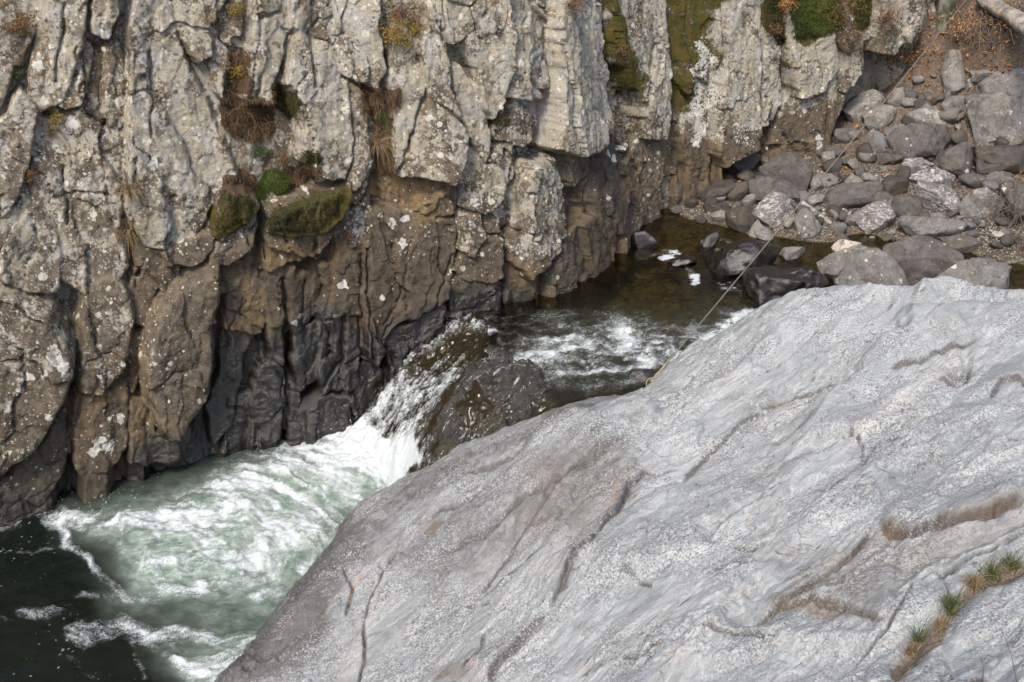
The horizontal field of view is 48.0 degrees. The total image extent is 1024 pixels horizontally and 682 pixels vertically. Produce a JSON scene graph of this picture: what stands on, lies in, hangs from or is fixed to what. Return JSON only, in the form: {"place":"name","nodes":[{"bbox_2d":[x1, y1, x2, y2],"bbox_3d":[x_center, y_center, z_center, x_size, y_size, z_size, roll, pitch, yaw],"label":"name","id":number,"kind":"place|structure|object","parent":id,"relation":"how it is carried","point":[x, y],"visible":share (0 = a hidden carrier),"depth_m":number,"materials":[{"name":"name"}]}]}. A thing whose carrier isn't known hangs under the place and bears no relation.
{"place":"outdoors","nodes":[
{"label":"outdoors","id":0,"kind":"place"},
{"bbox_2d":[0,0,935,527],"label":"cliff","id":1,"kind":"structure","parent":0,"point":[548,148],"depth_m":12.50,"materials":[{"name":"stone"}]},
{"bbox_2d":[1,8,39,41],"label":"heath shrub","id":2,"kind":"object","parent":1,"relation":"on","point":[20,25],"visible":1,"depth_m":10.91,"materials":[{"name":"red plant"}]},
{"bbox_2d":[101,205,153,256],"bbox_3d":[-3.882,-1.161,11.805,0.680,0.823,0.814,22,35,35],"label":"grass tuft","id":3,"kind":"object","parent":1,"relation":"attached to","point":[127,230],"visible":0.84,"depth_m":11.72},
{"bbox_2d":[108,167,150,210],"bbox_3d":[-3.838,-1.475,11.519,0.555,0.646,0.578,-15,31,-26],"label":"grass tuft","id":4,"kind":"object","parent":1,"relation":"attached to","point":[129,191],"visible":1,"depth_m":11.45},
{"bbox_2d":[206,189,257,235],"bbox_3d":[-2.923,-1.346,11.970,0.556,0.480,0.322,0,28,0],"label":"moss mat","id":5,"kind":"object","parent":1,"relation":"attached to","point":[233,210],"visible":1,"depth_m":11.92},
{"bbox_2d":[221,0,248,19],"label":"heath shrub","id":6,"kind":"object","parent":1,"relation":"attached to","point":[237,8],"visible":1,"depth_m":11.63,"materials":[{"name":"yellow plant"}]},
{"bbox_2d":[221,174,258,197],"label":"grass mat","id":7,"kind":"object","parent":1,"relation":"attached to","point":[232,183],"depth_m":12.04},
{"bbox_2d":[225,49,255,97],"bbox_3d":[-2.780,-2.740,11.850,0.375,0.511,0.309,23,36,37],"label":"grass mat","id":8,"kind":"object","parent":1,"relation":"on","point":[243,85],"depth_m":11.88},
{"bbox_2d":[229,98,261,127],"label":"grass tuft","id":9,"kind":"object","parent":1,"relation":"on","point":[247,115],"visible":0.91,"depth_m":12.01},
{"bbox_2d":[218,95,276,144],"bbox_3d":[-2.740,-2.289,12.047,0.683,0.625,0.365,-15,31,-26],"label":"grass mat","id":10,"kind":"object","parent":1,"relation":"on","point":[241,130],"depth_m":12.07,"materials":[{"name":"plant"}]},
{"bbox_2d":[255,180,269,202],"bbox_3d":[-2.708,-1.586,12.420,0.246,0.319,0.188,0,28,0],"label":"moss cushion","id":11,"kind":"object","parent":1,"relation":"attached to","point":[261,192],"visible":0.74,"depth_m":12.36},
{"bbox_2d":[245,106,286,152],"bbox_3d":[-2.681,-2.228,12.218,0.470,0.571,0.508,21,35,34],"label":"grass tuft","id":12,"kind":"object","parent":1,"relation":"on","point":[263,130],"visible":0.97,"depth_m":12.18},
{"bbox_2d":[259,167,290,195],"bbox_3d":[-2.567,-1.712,12.435,0.380,0.361,0.267,0,28,0],"label":"moss cushion","id":13,"kind":"object","parent":1,"relation":"on","point":[276,181],"visible":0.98,"depth_m":12.35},
{"bbox_2d":[270,82,299,120],"bbox_3d":[-2.384,-2.519,12.127,0.367,0.495,0.343,0,28,0],"label":"moss mat","id":14,"kind":"object","parent":1,"relation":"on","point":[282,96],"visible":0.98,"depth_m":12.18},
{"bbox_2d":[282,165,321,188],"bbox_3d":[-2.211,-1.778,12.432,0.556,0.424,0.372,13,31,22],"label":"grass mat","id":15,"kind":"object","parent":1,"relation":"attached to","point":[296,183],"depth_m":12.49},
{"bbox_2d":[263,187,345,233],"bbox_3d":[-2.198,-1.379,12.291,0.949,0.444,0.418,-11,30,-20],"label":"moss mat","id":16,"kind":"object","parent":1,"relation":"on","point":[311,215],"visible":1,"depth_m":12.23,"materials":[{"name":"plant"}]},
{"bbox_2d":[296,149,324,172],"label":"moss mat","id":17,"kind":"object","parent":1,"relation":"attached to","point":[308,158],"visible":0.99,"depth_m":12.16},
{"bbox_2d":[363,83,390,124],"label":"grass tuft","id":18,"kind":"object","parent":1,"relation":"attached to","point":[376,100],"visible":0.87,"depth_m":12.47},
{"bbox_2d":[358,84,403,120],"bbox_3d":[-1.416,-2.575,12.524,0.567,0.487,0.372,-5,28,-10],"label":"grass mat","id":19,"kind":"object","parent":1,"relation":"on","point":[393,97],"depth_m":12.47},
{"bbox_2d":[362,124,402,172],"bbox_3d":[-1.479,-2.112,12.607,0.645,0.538,0.683,-13,31,-23],"label":"grass tuft","id":20,"kind":"object","parent":1,"relation":"attached to","point":[375,144],"visible":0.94,"depth_m":12.53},
{"bbox_2d":[371,117,400,178],"bbox_3d":[-1.397,-2.101,12.650,0.471,0.782,0.320,16,32,27],"label":"grass mat","id":21,"kind":"object","parent":1,"relation":"attached to","point":[390,165],"depth_m":12.65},
{"bbox_2d":[372,15,427,54],"bbox_3d":[-1.214,-3.251,12.252,0.532,0.500,0.532,-22,35,-36],"label":"heath shrub","id":22,"kind":"object","parent":1,"relation":"attached to","point":[392,31],"visible":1,"depth_m":12.19,"materials":[{"name":"yellow plant"}]},
{"bbox_2d":[384,0,421,28],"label":"heath shrub","id":23,"kind":"object","parent":1,"relation":"on","point":[402,11],"visible":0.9,"depth_m":12.32,"materials":[{"name":"red plant"}]},
{"bbox_2d":[562,0,588,18],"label":"heath shrub","id":24,"kind":"object","parent":1,"relation":"on","point":[573,3],"visible":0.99,"depth_m":13.11,"materials":[{"name":"red plant"}]},
{"bbox_2d":[762,0,786,45],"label":"moss mat","id":25,"kind":"object","parent":1,"relation":"attached to","point":[773,13],"visible":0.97,"depth_m":15.95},
{"bbox_2d":[788,0,842,39],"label":"moss mat","id":26,"kind":"object","parent":1,"relation":"attached to","point":[807,17],"visible":0.98,"depth_m":16.16,"materials":[{"name":"plant"}]},
{"bbox_2d":[835,26,870,53],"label":"heath shrub","id":27,"kind":"object","parent":1,"relation":"attached to","point":[850,39],"visible":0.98,"depth_m":16.40,"materials":[{"name":"red plant"}]},
{"bbox_2d":[820,0,885,43],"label":"heath shrub","id":28,"kind":"object","parent":1,"relation":"on","point":[845,14],"visible":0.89,"depth_m":16.16,"materials":[{"name":"red plant"}]},
{"bbox_2d":[853,0,873,29],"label":"moss mat","id":29,"kind":"object","parent":1,"relation":"attached to","point":[866,17],"visible":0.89,"depth_m":16.51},
{"bbox_2d":[869,3,911,34],"bbox_3d":[5.381,-4.612,16.401,0.538,0.470,0.615,0,28,0],"label":"heath shrub","id":30,"kind":"object","parent":1,"relation":"on","point":[889,18],"visible":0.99,"depth_m":16.36,"materials":[{"name":"red plant"}]},
{"bbox_2d":[0,208,1023,681],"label":"river","id":31,"kind":"structure","parent":0,"point":[196,570],"depth_m":12.01,"materials":[{"name":"liquid"}]},
{"bbox_2d":[427,334,548,463],"bbox_3d":[-0.210,0.694,12.262,1.457,1.126,1.661,0,28,0],"label":"ledge rock","id":32,"kind":"object","parent":31,"relation":"in","point":[509,391],"visible":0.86,"depth_m":11.88,"materials":[{"name":"stone"}]},
{"bbox_2d":[628,368,653,380],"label":"boulder","id":33,"kind":"object","parent":31,"relation":"in","point":[643,374],"visible":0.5,"depth_m":12.01,"materials":[{"name":"stone"}]},
{"bbox_2d":[630,230,658,247],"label":"boulder","id":34,"kind":"object","parent":31,"relation":"in","point":[642,239],"visible":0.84,"depth_m":15.06,"materials":[{"name":"stone"}]},
{"bbox_2d":[669,255,696,265],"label":"boulder","id":35,"kind":"object","parent":31,"relation":"in","point":[683,260],"visible":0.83,"depth_m":14.60,"materials":[{"name":"stone"}]},
{"bbox_2d":[698,232,719,246],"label":"boulder","id":36,"kind":"object","parent":31,"relation":"in","point":[710,239],"visible":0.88,"depth_m":15.11,"materials":[{"name":"stone"}]},
{"bbox_2d":[704,202,730,212],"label":"boulder","id":37,"kind":"object","parent":31,"relation":"on","point":[714,207],"visible":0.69,"depth_m":15.86,"materials":[{"name":"stone"}]},
{"bbox_2d":[740,265,805,303],"bbox_3d":[3.134,-0.592,13.811,0.797,0.598,0.591,0,28,0],"label":"boulder","id":38,"kind":"object","parent":31,"relation":"in","point":[764,284],"visible":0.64,"depth_m":13.58,"materials":[{"name":"stone"}]},
{"bbox_2d":[778,246,804,259],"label":"boulder","id":39,"kind":"object","parent":31,"relation":"in","point":[790,253],"visible":0.88,"depth_m":14.74,"materials":[{"name":"grey stone"}]},
{"bbox_2d":[785,267,829,288],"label":"boulder","id":40,"kind":"object","parent":31,"relation":"in","point":[811,278],"visible":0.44,"depth_m":13.97,"materials":[{"name":"stone"}]},
{"bbox_2d":[816,245,858,278],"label":"boulder","id":41,"kind":"object","parent":31,"relation":"in","point":[830,266],"visible":0.51,"depth_m":14.13,"materials":[{"name":"grey stone"}]},
{"bbox_2d":[831,239,862,250],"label":"boulder","id":42,"kind":"object","parent":31,"relation":"in","point":[840,244],"visible":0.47,"depth_m":14.92,"materials":[{"name":"white stone"}]},
{"bbox_2d":[832,245,909,285],"bbox_3d":[4.373,-0.844,13.936,0.943,0.618,0.502,15,31,26],"label":"boulder","id":43,"kind":"object","parent":31,"relation":"on","point":[866,264],"visible":0.72,"depth_m":13.75,"materials":[{"name":"grey stone"}]},
{"bbox_2d":[882,235,963,285],"bbox_3d":[4.986,-0.897,14.078,0.950,0.818,0.613,0,28,0],"label":"boulder","id":44,"kind":"object","parent":31,"relation":"in","point":[917,258],"visible":0.54,"depth_m":13.86,"materials":[{"name":"grey stone"}]},
{"bbox_2d":[935,257,1011,289],"bbox_3d":[5.347,-0.634,13.692,1.180,0.828,0.714,5,28,9],"label":"boulder","id":45,"kind":"object","parent":31,"relation":"in","point":[986,272],"visible":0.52,"depth_m":13.32,"materials":[{"name":"grey stone"}]},
{"bbox_2d":[669,0,1023,264],"bbox_3d":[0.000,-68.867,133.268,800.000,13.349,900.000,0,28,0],"label":"ground","id":46,"kind":"structure","parent":0,"point":[933,89],"depth_m":16.68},
{"bbox_2d":[214,275,1023,681],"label":"granite outcrop","id":47,"kind":"object","parent":46,"relation":"on","point":[814,485],"visible":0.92,"depth_m":8.94,"materials":[{"name":"stone"}]},
{"bbox_2d":[646,0,965,385],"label":"steel cable","id":48,"kind":"object","parent":47,"relation":"attached to","point":[654,377],"visible":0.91,"depth_m":13.08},
{"bbox_2d":[892,633,925,658],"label":"grass tuft","id":49,"kind":"object","parent":47,"relation":"on","point":[910,649],"visible":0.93,"depth_m":6.41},
{"bbox_2d":[897,615,933,650],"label":"grass tuft","id":50,"kind":"object","parent":47,"relation":"on","point":[919,634],"visible":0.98,"depth_m":6.46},
{"bbox_2d":[925,607,951,633],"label":"grass tuft","id":51,"kind":"object","parent":47,"relation":"on","point":[938,621],"visible":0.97,"depth_m":6.42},
{"bbox_2d":[928,585,976,618],"bbox_3d":[2.533,1.505,6.640,0.332,0.299,0.348,-21,35,-34],"label":"grass tuft","id":52,"kind":"object","parent":47,"relation":"on","point":[951,606],"visible":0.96,"depth_m":6.63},
{"bbox_2d":[954,564,994,594],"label":"grass tuft","id":53,"kind":"object","parent":47,"relation":"on","point":[973,584],"visible":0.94,"depth_m":6.77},
{"bbox_2d":[970,555,1005,585],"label":"grass tuft","id":54,"kind":"object","parent":47,"relation":"on","point":[988,570],"visible":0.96,"depth_m":6.80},
{"bbox_2d":[992,547,1023,574],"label":"grass tuft","id":55,"kind":"object","parent":47,"relation":"on","point":[1015,564],"visible":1,"depth_m":6.83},
{"bbox_2d":[667,182,682,207],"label":"boulder","id":56,"kind":"object","parent":46,"relation":"on","point":[671,202],"visible":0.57,"depth_m":16.23,"materials":[{"name":"stone"}]},
{"bbox_2d":[699,179,735,201],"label":"boulder","id":57,"kind":"object","parent":46,"relation":"on","point":[720,188],"visible":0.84,"depth_m":16.11,"materials":[{"name":"stone"}]},
{"bbox_2d":[727,181,748,201],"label":"boulder","id":58,"kind":"object","parent":46,"relation":"on","point":[739,192],"visible":0.73,"depth_m":16.08,"materials":[{"name":"stone"}]},
{"bbox_2d":[702,237,777,276],"bbox_3d":[2.864,-0.966,14.556,1.048,0.710,0.708,0,28,0],"label":"boulder","id":59,"kind":"object","parent":46,"relation":"on","point":[734,258],"visible":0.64,"depth_m":14.31,"materials":[{"name":"stone"}]},
{"bbox_2d":[725,205,755,232],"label":"boulder","id":60,"kind":"object","parent":46,"relation":"on","point":[741,219],"visible":0.9,"depth_m":15.53,"materials":[{"name":"stone"}]},
{"bbox_2d":[723,152,760,174],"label":"boulder","id":61,"kind":"object","parent":46,"relation":"on","point":[750,162],"visible":0.34,"depth_m":16.62,"materials":[{"name":"stone"}]},
{"bbox_2d":[737,169,754,180],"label":"stone","id":62,"kind":"object","parent":46,"relation":"on","point":[745,174],"visible":0.8,"depth_m":16.45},
{"bbox_2d":[754,226,773,240],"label":"stone","id":63,"kind":"object","parent":46,"relation":"on","point":[764,233],"visible":0.83,"depth_m":15.32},
{"bbox_2d":[747,176,799,203],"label":"boulder","id":64,"kind":"object","parent":46,"relation":"on","point":[761,188],"visible":0.7,"depth_m":15.83,"materials":[{"name":"grey stone"}]},
{"bbox_2d":[752,191,795,229],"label":"boulder","id":65,"kind":"object","parent":46,"relation":"on","point":[772,210],"visible":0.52,"depth_m":15.48,"materials":[{"name":"stone"}]},
{"bbox_2d":[758,152,814,190],"bbox_3d":[3.886,-2.391,16.270,0.734,0.533,0.475,10,30,18],"label":"boulder","id":66,"kind":"object","parent":46,"relation":"on","point":[795,169],"visible":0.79,"depth_m":16.07,"materials":[{"name":"grey stone"}]},
{"bbox_2d":[794,208,821,238],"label":"boulder","id":67,"kind":"object","parent":46,"relation":"on","point":[807,225],"visible":0.93,"depth_m":15.27,"materials":[{"name":"grey stone"}]},
{"bbox_2d":[807,194,824,204],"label":"stone","id":68,"kind":"object","parent":46,"relation":"on","point":[816,199],"visible":0.93,"depth_m":15.80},
{"bbox_2d":[809,176,823,190],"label":"stone","id":69,"kind":"object","parent":46,"relation":"on","point":[814,181],"visible":0.83,"depth_m":16.11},
{"bbox_2d":[814,172,843,187],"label":"boulder","id":70,"kind":"object","parent":46,"relation":"on","point":[830,179],"visible":0.59,"depth_m":16.23,"materials":[{"name":"grey stone"}]},
{"bbox_2d":[822,158,841,172],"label":"stone","id":71,"kind":"object","parent":46,"relation":"on","point":[836,165],"visible":0.86,"depth_m":16.49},
{"bbox_2d":[829,222,847,233],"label":"stone","id":72,"kind":"object","parent":46,"relation":"on","point":[840,227],"visible":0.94,"depth_m":15.35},
{"bbox_2d":[831,127,858,143],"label":"boulder","id":73,"kind":"object","parent":46,"relation":"on","point":[839,135],"visible":0.7,"depth_m":16.91,"materials":[{"name":"grey stone"}]},
{"bbox_2d":[824,180,883,208],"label":"boulder","id":74,"kind":"object","parent":46,"relation":"on","point":[850,195],"visible":0.81,"depth_m":15.73,"materials":[{"name":"grey stone"}]},
{"bbox_2d":[842,89,885,122],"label":"boulder","id":75,"kind":"object","parent":46,"relation":"on","point":[856,107],"visible":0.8,"depth_m":17.21,"materials":[{"name":"stone"}]},
{"bbox_2d":[855,142,876,162],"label":"boulder","id":76,"kind":"object","parent":46,"relation":"on","point":[864,147],"visible":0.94,"depth_m":16.57,"materials":[{"name":"stone"}]},
{"bbox_2d":[852,201,895,233],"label":"boulder","id":77,"kind":"object","parent":46,"relation":"on","point":[872,217],"visible":0.85,"depth_m":15.39,"materials":[{"name":"stone"}]},
{"bbox_2d":[724,5,1023,194],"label":"fallen leaves","id":78,"kind":"object","parent":46,"relation":"on","point":[968,89],"visible":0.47,"depth_m":16.91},
{"bbox_2d":[864,129,888,152],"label":"boulder","id":79,"kind":"object","parent":46,"relation":"on","point":[875,139],"visible":0.67,"depth_m":16.70,"materials":[{"name":"grey stone"}]},
{"bbox_2d":[861,104,896,127],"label":"boulder","id":80,"kind":"object","parent":46,"relation":"on","point":[884,115],"visible":0.77,"depth_m":16.99,"materials":[{"name":"stone"}]},
{"bbox_2d":[881,175,908,195],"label":"boulder","id":81,"kind":"object","parent":46,"relation":"on","point":[893,185],"visible":0.71,"depth_m":15.84,"materials":[{"name":"stone"}]},
{"bbox_2d":[887,87,904,106],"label":"boulder","id":82,"kind":"object","parent":46,"relation":"on","point":[896,98],"visible":0.68,"depth_m":17.16,"materials":[{"name":"stone"}]},
{"bbox_2d":[895,165,910,179],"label":"stone","id":83,"kind":"object","parent":46,"relation":"on","point":[903,171],"visible":0.69,"depth_m":16.10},
{"bbox_2d":[891,195,922,217],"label":"boulder","id":84,"kind":"object","parent":46,"relation":"on","point":[902,205],"visible":0.72,"depth_m":15.46,"materials":[{"name":"grey stone"}]},
{"bbox_2d":[900,84,917,97],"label":"stone","id":85,"kind":"object","parent":46,"relation":"on","point":[909,92],"visible":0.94,"depth_m":17.12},
{"bbox_2d":[884,42,940,72],"bbox_3d":[6.002,-4.235,17.173,0.937,0.442,0.668,0,28,0],"label":"bramble","id":86,"kind":"object","parent":46,"relation":"on","point":[908,55],"visible":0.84,"depth_m":17.20,"materials":[{"name":"brown plant"}]},
{"bbox_2d":[900,157,933,172],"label":"boulder","id":87,"kind":"object","parent":46,"relation":"on","point":[915,164],"visible":0.62,"depth_m":16.21,"materials":[{"name":"stone"}]},
{"bbox_2d":[885,123,950,159],"bbox_3d":[5.889,-2.862,16.688,0.946,0.620,0.647,0,28,0],"label":"boulder","id":88,"kind":"object","parent":46,"relation":"on","point":[922,140],"visible":0.87,"depth_m":16.52,"materials":[{"name":"grey stone"}]},
{"bbox_2d":[907,108,950,128],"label":"boulder","id":89,"kind":"object","parent":46,"relation":"on","point":[922,115],"visible":0.47,"depth_m":16.87,"materials":[{"name":"stone"}]},
{"bbox_2d":[909,166,955,183],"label":"boulder","id":90,"kind":"object","parent":46,"relation":"on","point":[935,174],"visible":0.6,"depth_m":15.95,"materials":[{"name":"stone"}]},
{"bbox_2d":[897,215,976,237],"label":"boulder","id":91,"kind":"object","parent":46,"relation":"on","point":[925,226],"visible":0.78,"depth_m":15.10,"materials":[{"name":"grey stone"}]},
{"bbox_2d":[914,180,959,214],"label":"boulder","id":92,"kind":"object","parent":46,"relation":"on","point":[938,197],"visible":0.8,"depth_m":15.35,"materials":[{"name":"stone"}]},
{"bbox_2d":[936,0,950,32],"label":"tree trunk","id":93,"kind":"object","parent":46,"relation":"on","point":[943,8],"visible":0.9,"depth_m":16.96,"materials":[{"name":"grey plant"}]},
{"bbox_2d":[939,107,962,122],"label":"stone","id":94,"kind":"object","parent":46,"relation":"on","point":[950,115],"visible":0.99,"depth_m":16.80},
{"bbox_2d":[914,0,989,49],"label":"bramble","id":95,"kind":"object","parent":46,"relation":"on","point":[961,26],"visible":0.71,"depth_m":16.96,"materials":[{"name":"brown plant"}]},
{"bbox_2d":[940,49,965,97],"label":"boulder","id":96,"kind":"object","parent":46,"relation":"on","point":[952,75],"visible":0.9,"depth_m":16.90,"materials":[{"name":"stone"}]},
{"bbox_2d":[933,141,972,178],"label":"boulder","id":97,"kind":"object","parent":46,"relation":"on","point":[956,160],"visible":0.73,"depth_m":16.00,"materials":[{"name":"grey stone"}]},
{"bbox_2d":[941,95,964,110],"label":"boulder","id":98,"kind":"object","parent":46,"relation":"on","point":[951,102],"visible":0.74,"depth_m":16.85,"materials":[{"name":"grey stone"}]},
{"bbox_2d":[937,235,981,252],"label":"boulder","id":99,"kind":"object","parent":46,"relation":"on","point":[964,244],"visible":0.71,"depth_m":14.88,"materials":[{"name":"grey stone"}]},
{"bbox_2d":[950,129,968,144],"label":"stone","id":100,"kind":"object","parent":46,"relation":"on","point":[958,136],"visible":0.84,"depth_m":16.63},
{"bbox_2d":[957,172,981,188],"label":"stone","id":101,"kind":"object","parent":46,"relation":"on","point":[971,180],"visible":0.99,"depth_m":15.80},
{"bbox_2d":[958,188,1003,217],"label":"boulder","id":102,"kind":"object","parent":46,"relation":"on","point":[967,207],"visible":0.9,"depth_m":15.15,"materials":[{"name":"grey stone"}]},
{"bbox_2d":[971,70,992,82],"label":"stone","id":103,"kind":"object","parent":46,"relation":"on","point":[978,76],"visible":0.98,"depth_m":16.65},
{"bbox_2d":[945,10,1023,52],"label":"bramble","id":104,"kind":"object","parent":46,"relation":"on","point":[991,42],"visible":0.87,"depth_m":16.48,"materials":[{"name":"brown plant"}]},
{"bbox_2d":[965,91,1023,145],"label":"boulder","id":105,"kind":"object","parent":46,"relation":"on","point":[994,114],"visible":0.79,"depth_m":16.41,"materials":[{"name":"grey stone"}]},
{"bbox_2d":[972,145,1023,173],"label":"boulder","id":106,"kind":"object","parent":46,"relation":"on","point":[1000,158],"visible":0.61,"depth_m":16.07,"materials":[{"name":"stone"}]},
{"bbox_2d":[972,173,1023,228],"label":"bare bush","id":107,"kind":"object","parent":46,"relation":"on","point":[1015,218],"visible":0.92,"depth_m":14.87,"materials":[{"name":"brown plant"}]},
{"bbox_2d":[975,0,1023,35],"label":"fallen log","id":108,"kind":"object","parent":46,"relation":"on","point":[1012,17],"visible":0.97,"depth_m":16.19,"materials":[{"name":"grey wood"}]},
{"bbox_2d":[977,67,1023,112],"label":"boulder","id":109,"kind":"object","parent":46,"relation":"on","point":[991,82],"visible":0.55,"depth_m":16.48,"materials":[{"name":"grey stone"}]},
{"bbox_2d":[993,226,1023,252],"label":"bare bush","id":110,"kind":"object","parent":46,"relation":"on","point":[1016,239],"visible":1,"depth_m":14.65,"materials":[{"name":"brown plant"}]},
{"bbox_2d":[997,179,1023,223],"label":"boulder","id":111,"kind":"object","parent":46,"relation":"on","point":[1006,186],"visible":0.7,"depth_m":14.96,"materials":[{"name":"grey stone"}]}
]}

